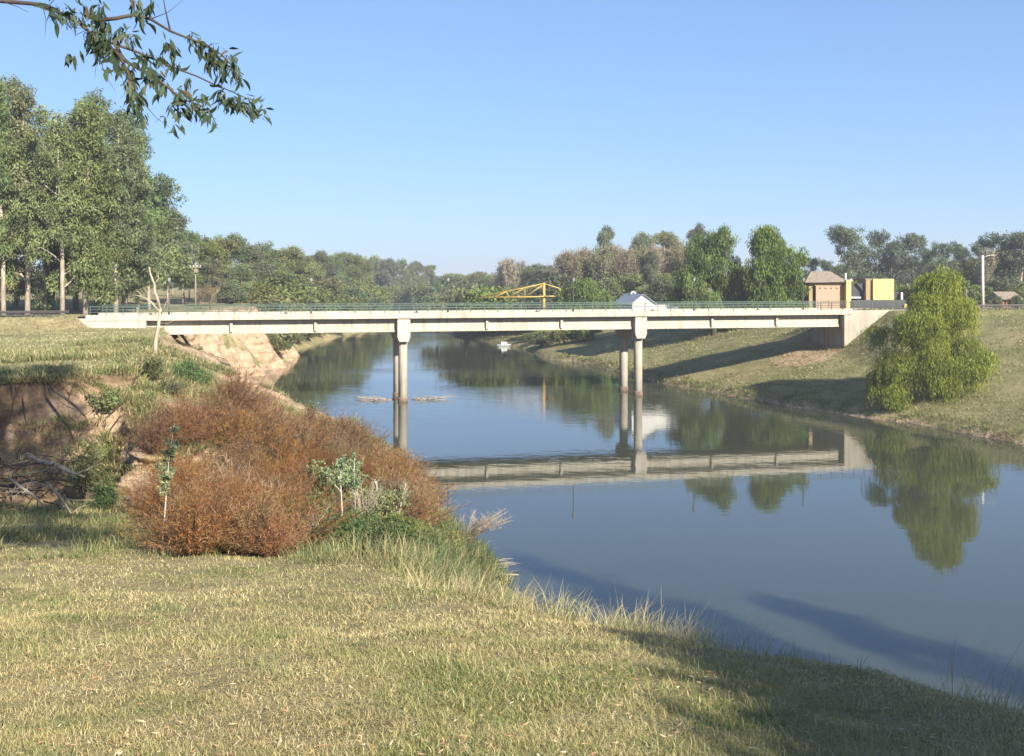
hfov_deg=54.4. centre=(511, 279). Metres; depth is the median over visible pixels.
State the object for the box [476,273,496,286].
distant tree
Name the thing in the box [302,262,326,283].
woodland tree
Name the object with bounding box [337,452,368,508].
gum sapling
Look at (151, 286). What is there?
understory tree
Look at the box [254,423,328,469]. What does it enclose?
rust shrub
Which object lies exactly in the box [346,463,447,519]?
rust shrub
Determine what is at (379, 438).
rust shrub
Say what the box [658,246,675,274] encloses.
bare poplar
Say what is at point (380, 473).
rust shrub
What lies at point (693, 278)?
street lamp
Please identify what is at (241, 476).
rust shrub
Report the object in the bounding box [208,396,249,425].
rust shrub
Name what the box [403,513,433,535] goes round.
weed shrub
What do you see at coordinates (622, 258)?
bare poplar
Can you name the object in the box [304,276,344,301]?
rounded bush
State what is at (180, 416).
rust shrub
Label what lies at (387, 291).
riverside bush
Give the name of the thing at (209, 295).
leafless scrub
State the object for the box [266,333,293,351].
fringe bush
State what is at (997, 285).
roadside bush
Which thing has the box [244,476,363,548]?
rust shrub
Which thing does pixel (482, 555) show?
bank weeds
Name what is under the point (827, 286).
hip roof house
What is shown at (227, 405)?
rust shrub
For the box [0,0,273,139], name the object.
gum tree
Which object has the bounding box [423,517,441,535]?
weed shrub
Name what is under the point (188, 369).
green shrub
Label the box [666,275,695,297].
riverside bush
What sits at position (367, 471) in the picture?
rust shrub
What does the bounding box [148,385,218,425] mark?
rust shrub
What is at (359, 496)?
twig bush
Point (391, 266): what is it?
woodland tree
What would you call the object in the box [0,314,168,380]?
plateau grass
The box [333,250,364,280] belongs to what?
woodland tree
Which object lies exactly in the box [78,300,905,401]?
road bridge
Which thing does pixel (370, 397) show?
driftwood
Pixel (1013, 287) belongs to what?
roadside bush
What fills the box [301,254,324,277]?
woodland tree
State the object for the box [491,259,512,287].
bare poplar
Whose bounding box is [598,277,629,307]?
riverside bush
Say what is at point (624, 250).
bare poplar
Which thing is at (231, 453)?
rust shrub
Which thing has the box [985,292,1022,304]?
brick hut
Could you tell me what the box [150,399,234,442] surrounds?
rust shrub
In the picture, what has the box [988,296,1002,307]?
roadside bush
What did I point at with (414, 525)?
weed shrub
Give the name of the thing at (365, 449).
rust shrub
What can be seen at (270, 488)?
rust shrub
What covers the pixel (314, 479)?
rust shrub
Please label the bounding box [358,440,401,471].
rust shrub
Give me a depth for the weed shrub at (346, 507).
28.09 m
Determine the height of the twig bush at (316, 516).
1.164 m
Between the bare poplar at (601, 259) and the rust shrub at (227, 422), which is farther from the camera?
the bare poplar at (601, 259)
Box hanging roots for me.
[0,382,124,460]
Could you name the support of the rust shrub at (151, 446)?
on the ground at (46, 403)
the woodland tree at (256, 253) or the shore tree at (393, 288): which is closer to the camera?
the woodland tree at (256, 253)
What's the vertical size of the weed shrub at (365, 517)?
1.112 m
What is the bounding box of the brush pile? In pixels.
[0,433,104,510]
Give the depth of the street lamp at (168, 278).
102.43 m
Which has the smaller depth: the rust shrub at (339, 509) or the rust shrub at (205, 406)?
the rust shrub at (339, 509)
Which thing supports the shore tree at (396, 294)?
on the ground at (46, 403)
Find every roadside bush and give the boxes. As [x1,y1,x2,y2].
[871,272,904,288]
[894,283,911,303]
[899,282,931,304]
[958,277,992,304]
[964,285,993,304]
[984,277,1014,291]
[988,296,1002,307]
[1005,283,1021,291]
[1006,294,1023,303]
[1013,282,1023,300]
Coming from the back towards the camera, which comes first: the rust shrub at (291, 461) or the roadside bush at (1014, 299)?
the roadside bush at (1014, 299)
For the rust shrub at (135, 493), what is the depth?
39.56 m
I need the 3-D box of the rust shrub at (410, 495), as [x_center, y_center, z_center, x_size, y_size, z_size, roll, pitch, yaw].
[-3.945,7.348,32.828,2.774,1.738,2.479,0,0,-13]
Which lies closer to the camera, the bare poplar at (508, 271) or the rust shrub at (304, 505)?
the rust shrub at (304, 505)
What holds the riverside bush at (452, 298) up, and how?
on the ground at (46, 403)
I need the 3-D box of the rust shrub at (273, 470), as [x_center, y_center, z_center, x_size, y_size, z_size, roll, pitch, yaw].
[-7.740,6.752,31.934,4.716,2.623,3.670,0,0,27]
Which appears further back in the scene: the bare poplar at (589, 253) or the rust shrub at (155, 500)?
the bare poplar at (589, 253)
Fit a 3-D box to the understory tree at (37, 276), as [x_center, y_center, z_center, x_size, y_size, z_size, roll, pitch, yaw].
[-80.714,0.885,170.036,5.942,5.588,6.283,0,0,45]
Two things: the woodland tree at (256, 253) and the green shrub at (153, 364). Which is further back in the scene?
the woodland tree at (256, 253)
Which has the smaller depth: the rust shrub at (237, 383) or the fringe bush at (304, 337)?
the rust shrub at (237, 383)
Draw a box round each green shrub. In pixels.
[56,434,108,502]
[85,387,129,412]
[87,478,124,510]
[134,354,166,380]
[156,378,187,395]
[167,356,215,385]
[290,488,336,515]
[304,400,320,421]
[304,459,362,510]
[361,479,419,511]
[418,504,450,532]
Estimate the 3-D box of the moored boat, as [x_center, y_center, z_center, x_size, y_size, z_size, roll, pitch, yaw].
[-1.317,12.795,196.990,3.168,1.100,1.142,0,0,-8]
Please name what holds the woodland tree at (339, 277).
on the ground at (46, 403)
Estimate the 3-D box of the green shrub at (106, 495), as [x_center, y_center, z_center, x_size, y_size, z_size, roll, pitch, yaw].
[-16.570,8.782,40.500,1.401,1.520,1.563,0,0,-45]
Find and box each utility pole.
[189,262,200,310]
[981,255,994,304]
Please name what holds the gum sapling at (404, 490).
on the ground at (46, 403)
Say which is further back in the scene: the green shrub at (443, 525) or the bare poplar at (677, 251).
the bare poplar at (677, 251)
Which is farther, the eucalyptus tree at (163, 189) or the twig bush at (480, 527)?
the eucalyptus tree at (163, 189)
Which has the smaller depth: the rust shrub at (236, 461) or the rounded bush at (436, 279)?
the rust shrub at (236, 461)
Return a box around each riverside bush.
[248,293,304,343]
[255,295,312,310]
[267,290,325,310]
[308,286,364,309]
[338,293,369,309]
[343,285,388,309]
[364,288,392,309]
[368,284,392,307]
[379,286,393,306]
[416,284,486,331]
[428,285,516,336]
[452,284,528,334]
[506,284,548,306]
[508,282,535,294]
[513,286,546,308]
[517,270,611,309]
[518,333,532,340]
[526,330,555,346]
[544,330,579,344]
[566,330,603,340]
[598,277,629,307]
[605,275,647,300]
[627,284,660,300]
[642,278,683,302]
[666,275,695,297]
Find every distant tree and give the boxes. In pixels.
[435,272,467,293]
[460,271,488,285]
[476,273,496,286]
[486,280,500,287]
[509,263,544,285]
[528,265,550,286]
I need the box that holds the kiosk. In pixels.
[851,279,906,307]
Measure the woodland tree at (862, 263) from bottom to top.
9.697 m
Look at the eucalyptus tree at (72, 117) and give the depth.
131.09 m
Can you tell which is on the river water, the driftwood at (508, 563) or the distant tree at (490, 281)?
the driftwood at (508, 563)
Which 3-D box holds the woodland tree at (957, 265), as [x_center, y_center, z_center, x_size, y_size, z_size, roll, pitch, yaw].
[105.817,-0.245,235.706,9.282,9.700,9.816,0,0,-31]
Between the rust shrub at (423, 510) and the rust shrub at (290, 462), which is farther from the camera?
the rust shrub at (290, 462)
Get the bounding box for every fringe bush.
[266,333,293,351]
[294,333,307,343]
[306,333,315,339]
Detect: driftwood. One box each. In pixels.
[353,395,393,401]
[410,394,449,401]
[495,558,521,574]
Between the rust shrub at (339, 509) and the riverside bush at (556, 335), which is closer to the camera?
the rust shrub at (339, 509)
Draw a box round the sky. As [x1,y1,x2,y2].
[0,0,1023,280]
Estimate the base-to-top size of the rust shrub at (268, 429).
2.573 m
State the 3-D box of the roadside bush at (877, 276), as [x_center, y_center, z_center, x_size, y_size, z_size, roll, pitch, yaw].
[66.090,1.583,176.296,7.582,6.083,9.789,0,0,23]
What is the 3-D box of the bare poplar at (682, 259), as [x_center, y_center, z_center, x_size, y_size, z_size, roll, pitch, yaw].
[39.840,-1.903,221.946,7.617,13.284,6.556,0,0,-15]
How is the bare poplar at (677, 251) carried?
on the ground at (46, 403)
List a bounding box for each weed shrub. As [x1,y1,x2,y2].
[294,521,344,549]
[314,510,359,539]
[323,516,382,544]
[331,499,360,519]
[339,487,370,512]
[340,498,400,528]
[345,520,403,554]
[348,486,410,520]
[369,517,410,537]
[369,520,422,551]
[382,508,438,536]
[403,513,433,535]
[410,528,444,552]
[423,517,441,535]
[438,546,458,562]
[442,528,464,548]
[457,528,475,545]
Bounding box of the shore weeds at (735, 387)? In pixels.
[559,353,1022,442]
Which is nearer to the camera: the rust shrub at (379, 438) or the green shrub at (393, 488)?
the green shrub at (393, 488)
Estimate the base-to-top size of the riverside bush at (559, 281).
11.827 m
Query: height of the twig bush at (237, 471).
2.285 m
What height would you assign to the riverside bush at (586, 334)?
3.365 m
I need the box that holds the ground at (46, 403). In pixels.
[0,281,1023,755]
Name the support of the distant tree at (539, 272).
on the ground at (46, 403)
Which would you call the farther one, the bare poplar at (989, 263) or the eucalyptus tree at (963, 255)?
the eucalyptus tree at (963, 255)
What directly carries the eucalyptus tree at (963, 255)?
on the ground at (46, 403)
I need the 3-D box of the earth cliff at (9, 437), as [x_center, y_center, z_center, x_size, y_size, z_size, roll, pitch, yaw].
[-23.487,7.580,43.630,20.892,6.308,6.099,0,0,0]
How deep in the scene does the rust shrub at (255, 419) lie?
47.37 m
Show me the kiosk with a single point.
(871, 290)
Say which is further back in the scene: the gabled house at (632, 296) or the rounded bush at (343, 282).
the rounded bush at (343, 282)
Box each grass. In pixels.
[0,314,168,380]
[0,333,392,512]
[0,369,215,457]
[0,405,216,496]
[0,501,236,560]
[0,740,1023,755]
[344,529,1023,709]
[558,307,1023,441]
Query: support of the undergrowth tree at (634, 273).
on the ground at (46, 403)
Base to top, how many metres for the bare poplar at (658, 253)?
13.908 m
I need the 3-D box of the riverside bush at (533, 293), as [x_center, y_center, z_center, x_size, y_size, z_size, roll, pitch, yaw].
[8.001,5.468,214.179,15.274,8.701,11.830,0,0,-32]
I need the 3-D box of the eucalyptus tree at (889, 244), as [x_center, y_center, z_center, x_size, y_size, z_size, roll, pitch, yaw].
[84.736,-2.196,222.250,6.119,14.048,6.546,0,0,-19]
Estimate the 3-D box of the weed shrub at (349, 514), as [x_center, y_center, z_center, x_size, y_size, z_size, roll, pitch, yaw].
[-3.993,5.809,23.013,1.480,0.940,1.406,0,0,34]
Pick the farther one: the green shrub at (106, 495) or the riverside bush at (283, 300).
the riverside bush at (283, 300)
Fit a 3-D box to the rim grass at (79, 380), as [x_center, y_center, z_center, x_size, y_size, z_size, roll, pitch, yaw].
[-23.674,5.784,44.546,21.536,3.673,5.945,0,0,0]
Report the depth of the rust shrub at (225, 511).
19.87 m
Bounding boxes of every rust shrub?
[95,461,213,514]
[98,470,259,546]
[111,475,156,508]
[112,399,202,454]
[113,437,212,504]
[122,480,207,530]
[125,454,233,521]
[125,464,199,523]
[127,479,254,556]
[129,484,261,551]
[130,452,215,485]
[136,475,205,513]
[140,452,254,503]
[147,459,217,499]
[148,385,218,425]
[148,405,205,446]
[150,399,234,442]
[151,460,227,516]
[151,461,261,517]
[154,472,287,525]
[154,486,286,554]
[158,458,289,511]
[170,459,278,518]
[173,394,235,427]
[176,470,288,543]
[183,478,328,556]
[186,373,272,411]
[186,402,282,453]
[186,453,232,474]
[191,457,243,477]
[200,362,276,408]
[203,430,283,466]
[206,440,259,474]
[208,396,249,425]
[210,410,248,436]
[211,394,252,420]
[214,453,258,480]
[216,378,281,411]
[220,405,310,452]
[220,448,282,474]
[227,505,319,557]
[229,501,315,548]
[237,389,290,421]
[241,457,279,485]
[241,474,301,510]
[242,409,283,433]
[242,450,316,492]
[243,400,281,428]
[244,392,312,443]
[244,451,325,495]
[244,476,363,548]
[244,477,295,499]
[245,476,311,500]
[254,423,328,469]
[254,451,323,477]
[257,470,361,521]
[258,486,324,517]
[266,454,353,508]
[268,460,367,516]
[272,412,347,456]
[274,448,321,473]
[281,419,319,442]
[282,401,348,440]
[284,438,334,467]
[304,405,362,440]
[305,419,340,444]
[310,414,351,451]
[311,445,350,474]
[314,433,354,464]
[322,410,387,454]
[326,442,382,475]
[327,409,377,452]
[334,424,370,454]
[343,464,449,509]
[345,447,379,476]
[345,458,397,494]
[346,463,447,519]
[350,412,394,447]
[351,455,395,491]
[355,438,384,456]
[355,443,439,483]
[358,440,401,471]
[360,485,428,516]
[361,442,413,462]
[362,446,455,496]
[365,439,432,469]
[367,457,452,503]
[369,465,445,502]
[395,446,438,477]
[398,478,471,525]
[399,455,443,481]
[401,493,444,524]
[410,469,443,495]
[411,470,458,509]
[415,483,463,524]
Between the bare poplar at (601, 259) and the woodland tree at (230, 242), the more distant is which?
the bare poplar at (601, 259)
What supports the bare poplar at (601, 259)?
on the ground at (46, 403)
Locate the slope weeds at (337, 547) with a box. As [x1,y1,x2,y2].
[266,504,509,598]
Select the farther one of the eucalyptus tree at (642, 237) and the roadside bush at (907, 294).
the eucalyptus tree at (642, 237)
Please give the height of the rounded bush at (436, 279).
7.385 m
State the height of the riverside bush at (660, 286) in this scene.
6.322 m
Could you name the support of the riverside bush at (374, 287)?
on the ground at (46, 403)
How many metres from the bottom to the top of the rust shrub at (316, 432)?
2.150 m
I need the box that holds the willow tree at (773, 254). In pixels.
[735,222,810,307]
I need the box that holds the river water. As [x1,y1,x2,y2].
[250,309,1023,709]
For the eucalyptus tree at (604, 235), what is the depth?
249.46 m
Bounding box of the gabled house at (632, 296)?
[615,291,655,308]
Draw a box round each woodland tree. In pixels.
[164,228,216,303]
[175,231,223,303]
[192,258,227,290]
[198,236,240,302]
[209,232,253,302]
[220,263,256,302]
[233,243,275,297]
[236,260,300,302]
[254,240,288,287]
[268,247,305,283]
[272,244,316,285]
[284,264,314,285]
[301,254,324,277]
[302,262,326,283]
[308,249,338,278]
[324,254,351,280]
[325,267,347,283]
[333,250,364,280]
[336,264,367,286]
[357,257,376,286]
[362,254,385,286]
[376,257,402,287]
[396,258,418,286]
[407,261,429,282]
[422,264,436,279]
[833,263,856,279]
[853,259,877,278]
[889,259,920,284]
[949,260,977,280]
[961,261,1014,287]
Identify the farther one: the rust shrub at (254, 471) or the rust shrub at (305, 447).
the rust shrub at (305, 447)
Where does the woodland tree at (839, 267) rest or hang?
on the ground at (46, 403)
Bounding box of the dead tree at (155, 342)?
[135,267,172,358]
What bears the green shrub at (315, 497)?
on the ground at (46, 403)
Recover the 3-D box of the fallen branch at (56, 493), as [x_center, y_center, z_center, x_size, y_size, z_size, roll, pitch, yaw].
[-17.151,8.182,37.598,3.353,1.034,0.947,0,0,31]
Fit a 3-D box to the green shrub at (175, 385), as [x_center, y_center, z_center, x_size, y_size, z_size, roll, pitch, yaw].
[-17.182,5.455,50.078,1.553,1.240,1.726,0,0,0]
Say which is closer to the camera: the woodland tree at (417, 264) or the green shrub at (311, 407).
the green shrub at (311, 407)
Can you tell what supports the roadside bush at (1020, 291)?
on the ground at (46, 403)
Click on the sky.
(455, 136)
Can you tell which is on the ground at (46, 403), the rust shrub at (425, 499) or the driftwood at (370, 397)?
the rust shrub at (425, 499)
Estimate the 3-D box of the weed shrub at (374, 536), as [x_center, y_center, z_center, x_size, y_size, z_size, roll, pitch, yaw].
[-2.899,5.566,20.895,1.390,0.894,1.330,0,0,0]
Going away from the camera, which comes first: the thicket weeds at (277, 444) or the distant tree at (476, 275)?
the thicket weeds at (277, 444)
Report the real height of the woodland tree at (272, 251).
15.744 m
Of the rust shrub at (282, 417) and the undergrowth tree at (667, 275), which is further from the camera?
the undergrowth tree at (667, 275)
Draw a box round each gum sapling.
[152,423,179,550]
[325,455,350,514]
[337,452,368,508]
[371,477,381,493]
[395,482,412,511]
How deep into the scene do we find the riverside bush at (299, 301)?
180.03 m
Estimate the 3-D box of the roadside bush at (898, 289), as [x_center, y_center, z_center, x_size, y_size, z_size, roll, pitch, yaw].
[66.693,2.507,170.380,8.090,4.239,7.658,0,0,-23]
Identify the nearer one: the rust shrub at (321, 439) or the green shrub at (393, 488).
the green shrub at (393, 488)
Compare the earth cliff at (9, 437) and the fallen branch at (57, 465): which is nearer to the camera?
the fallen branch at (57, 465)
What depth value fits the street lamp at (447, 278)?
108.98 m
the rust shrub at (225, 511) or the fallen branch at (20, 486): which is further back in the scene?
the fallen branch at (20, 486)
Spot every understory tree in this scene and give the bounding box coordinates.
[31,269,48,299]
[65,282,81,295]
[142,278,164,289]
[156,274,188,295]
[178,280,194,297]
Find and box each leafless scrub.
[191,288,206,308]
[202,284,222,308]
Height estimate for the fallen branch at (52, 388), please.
1.524 m
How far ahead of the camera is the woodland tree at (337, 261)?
276.69 m
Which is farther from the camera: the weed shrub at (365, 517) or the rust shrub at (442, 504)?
the rust shrub at (442, 504)
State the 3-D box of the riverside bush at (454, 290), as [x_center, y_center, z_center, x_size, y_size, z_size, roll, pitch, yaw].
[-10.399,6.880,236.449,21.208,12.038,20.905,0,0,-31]
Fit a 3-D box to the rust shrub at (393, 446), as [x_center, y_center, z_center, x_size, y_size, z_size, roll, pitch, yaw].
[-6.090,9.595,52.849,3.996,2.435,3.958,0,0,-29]
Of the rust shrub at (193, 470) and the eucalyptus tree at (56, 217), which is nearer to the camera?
the rust shrub at (193, 470)
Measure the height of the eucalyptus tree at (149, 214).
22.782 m
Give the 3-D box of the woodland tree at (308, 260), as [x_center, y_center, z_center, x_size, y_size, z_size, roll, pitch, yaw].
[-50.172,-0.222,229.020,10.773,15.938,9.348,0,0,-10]
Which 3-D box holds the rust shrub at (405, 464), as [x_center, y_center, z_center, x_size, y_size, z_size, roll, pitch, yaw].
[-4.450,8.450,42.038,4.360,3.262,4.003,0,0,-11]
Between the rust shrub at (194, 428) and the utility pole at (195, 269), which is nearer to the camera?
the rust shrub at (194, 428)
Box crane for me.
[479,283,562,330]
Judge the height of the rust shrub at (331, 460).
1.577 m
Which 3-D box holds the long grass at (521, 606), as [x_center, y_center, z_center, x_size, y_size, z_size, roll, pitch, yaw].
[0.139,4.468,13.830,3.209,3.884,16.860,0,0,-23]
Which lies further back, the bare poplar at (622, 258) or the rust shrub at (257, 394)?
the bare poplar at (622, 258)
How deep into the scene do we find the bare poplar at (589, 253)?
229.20 m
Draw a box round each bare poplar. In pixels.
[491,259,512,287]
[499,257,520,287]
[513,258,531,287]
[538,269,552,285]
[546,255,563,275]
[546,267,561,280]
[555,249,579,278]
[559,245,588,279]
[575,251,592,278]
[581,243,621,283]
[605,246,635,274]
[607,243,625,274]
[611,248,640,278]
[625,245,648,273]
[641,241,668,279]
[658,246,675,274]
[664,238,686,278]
[673,248,700,277]
[970,247,998,303]
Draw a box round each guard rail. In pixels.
[0,310,68,316]
[906,304,1023,309]
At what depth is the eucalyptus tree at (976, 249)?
205.50 m
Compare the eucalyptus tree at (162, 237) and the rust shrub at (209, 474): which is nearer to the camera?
the rust shrub at (209, 474)
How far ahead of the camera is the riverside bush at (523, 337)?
193.74 m
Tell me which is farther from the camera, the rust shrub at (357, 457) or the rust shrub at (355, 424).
the rust shrub at (355, 424)
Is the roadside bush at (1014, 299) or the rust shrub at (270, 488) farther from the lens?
the roadside bush at (1014, 299)
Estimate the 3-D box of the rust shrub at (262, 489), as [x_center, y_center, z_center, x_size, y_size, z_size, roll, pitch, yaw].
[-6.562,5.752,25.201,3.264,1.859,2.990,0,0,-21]
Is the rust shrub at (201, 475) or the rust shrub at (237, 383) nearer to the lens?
the rust shrub at (201, 475)
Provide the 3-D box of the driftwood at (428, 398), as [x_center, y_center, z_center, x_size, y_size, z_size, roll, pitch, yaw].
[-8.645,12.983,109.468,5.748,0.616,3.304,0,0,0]
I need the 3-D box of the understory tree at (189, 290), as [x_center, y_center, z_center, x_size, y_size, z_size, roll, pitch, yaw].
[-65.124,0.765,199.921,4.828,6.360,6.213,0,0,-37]
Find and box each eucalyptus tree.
[0,74,24,229]
[0,74,63,313]
[0,79,37,314]
[6,107,36,306]
[9,103,99,313]
[25,145,75,313]
[31,118,81,309]
[50,91,149,311]
[54,87,134,313]
[57,111,112,309]
[78,236,146,312]
[90,106,173,312]
[97,109,188,310]
[104,135,165,312]
[142,200,192,308]
[156,203,201,305]
[597,224,615,252]
[629,232,653,273]
[642,249,662,285]
[651,230,683,250]
[686,221,705,243]
[803,257,821,273]
[819,259,838,274]
[824,223,883,281]
[862,229,896,277]
[881,239,905,283]
[887,231,931,285]
[914,248,944,279]
[925,239,966,280]
[952,246,973,275]
[966,240,994,285]
[973,231,1023,284]
[990,230,1023,284]
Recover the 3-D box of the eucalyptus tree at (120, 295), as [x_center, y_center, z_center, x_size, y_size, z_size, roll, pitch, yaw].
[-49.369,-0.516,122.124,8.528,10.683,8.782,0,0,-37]
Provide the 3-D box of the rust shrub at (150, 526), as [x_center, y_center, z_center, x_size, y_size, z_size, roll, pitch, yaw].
[-6.567,4.982,20.628,2.687,1.626,2.536,0,0,10]
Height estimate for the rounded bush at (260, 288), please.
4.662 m
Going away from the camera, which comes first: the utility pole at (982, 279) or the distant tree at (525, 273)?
the utility pole at (982, 279)
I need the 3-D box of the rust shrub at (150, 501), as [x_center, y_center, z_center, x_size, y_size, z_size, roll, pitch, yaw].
[-9.360,6.273,29.054,3.625,2.480,4.383,0,0,34]
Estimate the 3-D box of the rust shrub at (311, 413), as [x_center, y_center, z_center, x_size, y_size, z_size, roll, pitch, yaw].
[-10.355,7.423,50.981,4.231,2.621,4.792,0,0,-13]
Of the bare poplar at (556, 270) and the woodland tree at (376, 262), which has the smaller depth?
the bare poplar at (556, 270)
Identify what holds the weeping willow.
on the ground at (46, 403)
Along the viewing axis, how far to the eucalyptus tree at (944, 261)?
204.19 m
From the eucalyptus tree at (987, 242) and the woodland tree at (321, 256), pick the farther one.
the woodland tree at (321, 256)
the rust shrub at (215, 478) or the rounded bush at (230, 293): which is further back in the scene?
the rounded bush at (230, 293)
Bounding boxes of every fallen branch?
[0,453,100,482]
[1,476,47,505]
[20,481,84,513]
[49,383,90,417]
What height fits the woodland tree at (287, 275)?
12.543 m
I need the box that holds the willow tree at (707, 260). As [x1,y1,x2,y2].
[665,224,754,335]
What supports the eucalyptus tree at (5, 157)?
on the ground at (46, 403)
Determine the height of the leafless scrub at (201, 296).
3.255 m
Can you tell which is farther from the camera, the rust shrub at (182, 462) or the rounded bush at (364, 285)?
the rounded bush at (364, 285)
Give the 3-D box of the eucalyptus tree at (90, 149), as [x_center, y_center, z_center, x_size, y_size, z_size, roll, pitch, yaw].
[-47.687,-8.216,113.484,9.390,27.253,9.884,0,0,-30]
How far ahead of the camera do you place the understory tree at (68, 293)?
159.94 m
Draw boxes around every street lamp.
[167,276,170,314]
[309,276,312,312]
[446,276,449,311]
[572,276,574,311]
[692,276,695,310]
[802,276,804,309]
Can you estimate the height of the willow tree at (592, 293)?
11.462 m
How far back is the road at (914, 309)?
127.54 m
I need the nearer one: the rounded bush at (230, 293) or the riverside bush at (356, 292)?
the rounded bush at (230, 293)
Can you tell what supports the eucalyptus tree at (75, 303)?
on the ground at (46, 403)
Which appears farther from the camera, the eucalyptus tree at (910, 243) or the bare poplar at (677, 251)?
the bare poplar at (677, 251)
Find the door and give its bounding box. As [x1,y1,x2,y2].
[813,287,814,306]
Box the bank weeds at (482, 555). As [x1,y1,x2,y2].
[379,505,528,603]
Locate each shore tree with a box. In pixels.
[382,284,413,306]
[388,283,426,309]
[389,283,440,310]
[408,282,437,302]
[420,283,460,306]
[425,281,478,300]
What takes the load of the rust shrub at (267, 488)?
on the ground at (46, 403)
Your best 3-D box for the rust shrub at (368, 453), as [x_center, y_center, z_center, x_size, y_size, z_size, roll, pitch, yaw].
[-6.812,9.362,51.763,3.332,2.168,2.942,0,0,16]
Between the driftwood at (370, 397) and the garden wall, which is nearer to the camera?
the driftwood at (370, 397)
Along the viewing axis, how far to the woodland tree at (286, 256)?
212.98 m
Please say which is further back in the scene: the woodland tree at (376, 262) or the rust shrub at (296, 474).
the woodland tree at (376, 262)
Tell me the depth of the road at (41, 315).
102.48 m
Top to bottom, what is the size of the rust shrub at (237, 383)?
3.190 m
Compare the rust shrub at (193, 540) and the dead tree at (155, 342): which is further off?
the dead tree at (155, 342)
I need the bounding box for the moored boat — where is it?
[497,342,511,346]
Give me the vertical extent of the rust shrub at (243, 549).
1.706 m
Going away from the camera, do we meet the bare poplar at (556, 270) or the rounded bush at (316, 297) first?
the rounded bush at (316, 297)
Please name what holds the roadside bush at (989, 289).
on the ground at (46, 403)
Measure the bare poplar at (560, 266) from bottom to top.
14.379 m
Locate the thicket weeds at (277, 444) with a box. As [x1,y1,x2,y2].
[123,387,452,551]
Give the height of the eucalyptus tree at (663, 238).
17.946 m
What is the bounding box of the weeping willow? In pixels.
[858,263,1001,411]
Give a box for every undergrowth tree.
[589,272,617,280]
[623,272,643,281]
[657,272,674,281]
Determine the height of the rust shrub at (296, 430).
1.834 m
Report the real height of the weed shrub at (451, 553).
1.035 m
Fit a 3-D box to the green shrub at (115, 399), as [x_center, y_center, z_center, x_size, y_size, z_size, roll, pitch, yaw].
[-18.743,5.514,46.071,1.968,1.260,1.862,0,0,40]
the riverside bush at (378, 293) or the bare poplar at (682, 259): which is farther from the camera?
the riverside bush at (378, 293)
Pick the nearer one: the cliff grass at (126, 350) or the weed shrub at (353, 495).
the weed shrub at (353, 495)
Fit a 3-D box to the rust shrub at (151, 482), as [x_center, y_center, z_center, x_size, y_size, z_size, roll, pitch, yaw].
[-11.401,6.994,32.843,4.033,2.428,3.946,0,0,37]
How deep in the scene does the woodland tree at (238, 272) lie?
175.99 m
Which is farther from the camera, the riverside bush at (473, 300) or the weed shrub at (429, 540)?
the riverside bush at (473, 300)
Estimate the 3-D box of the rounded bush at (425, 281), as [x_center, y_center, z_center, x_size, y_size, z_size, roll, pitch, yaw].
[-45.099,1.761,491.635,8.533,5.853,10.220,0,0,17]
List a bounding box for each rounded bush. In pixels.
[213,279,249,303]
[237,273,336,310]
[240,280,276,303]
[291,283,328,301]
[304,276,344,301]
[328,278,349,294]
[344,280,369,292]
[417,279,429,284]
[427,275,441,283]
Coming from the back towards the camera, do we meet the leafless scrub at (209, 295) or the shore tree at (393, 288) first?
the shore tree at (393, 288)
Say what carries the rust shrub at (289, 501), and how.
on the ground at (46, 403)
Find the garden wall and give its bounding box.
[656,305,684,307]
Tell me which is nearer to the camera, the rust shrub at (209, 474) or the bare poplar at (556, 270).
the rust shrub at (209, 474)
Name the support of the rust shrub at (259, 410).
on the ground at (46, 403)
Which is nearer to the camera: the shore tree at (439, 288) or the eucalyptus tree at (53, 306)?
the eucalyptus tree at (53, 306)
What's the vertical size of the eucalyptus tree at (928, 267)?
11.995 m
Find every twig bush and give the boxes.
[214,457,253,485]
[257,475,285,489]
[293,417,311,446]
[299,502,330,531]
[346,479,385,517]
[459,509,513,537]
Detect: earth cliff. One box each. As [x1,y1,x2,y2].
[0,378,213,505]
[174,305,299,375]
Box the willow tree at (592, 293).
[530,277,614,334]
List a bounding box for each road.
[0,314,85,316]
[854,307,1023,309]
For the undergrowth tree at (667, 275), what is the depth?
220.90 m
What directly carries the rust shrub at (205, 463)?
on the ground at (46, 403)
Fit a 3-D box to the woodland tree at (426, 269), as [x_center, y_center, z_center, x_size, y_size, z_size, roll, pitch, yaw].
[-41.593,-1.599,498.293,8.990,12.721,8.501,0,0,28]
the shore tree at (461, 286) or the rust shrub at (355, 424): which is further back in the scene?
the shore tree at (461, 286)
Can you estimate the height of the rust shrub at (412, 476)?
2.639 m
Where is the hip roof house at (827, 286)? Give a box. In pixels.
[804,271,851,307]
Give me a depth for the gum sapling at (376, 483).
29.00 m
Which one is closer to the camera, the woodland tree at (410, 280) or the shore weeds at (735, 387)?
the shore weeds at (735, 387)
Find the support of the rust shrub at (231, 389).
on the ground at (46, 403)
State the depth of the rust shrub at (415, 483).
37.72 m
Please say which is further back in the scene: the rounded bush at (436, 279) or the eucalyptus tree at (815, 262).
the rounded bush at (436, 279)
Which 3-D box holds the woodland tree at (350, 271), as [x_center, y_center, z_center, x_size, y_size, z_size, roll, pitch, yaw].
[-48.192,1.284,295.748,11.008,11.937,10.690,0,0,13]
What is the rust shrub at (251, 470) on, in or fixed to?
on the ground at (46, 403)
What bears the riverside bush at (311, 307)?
on the ground at (46, 403)

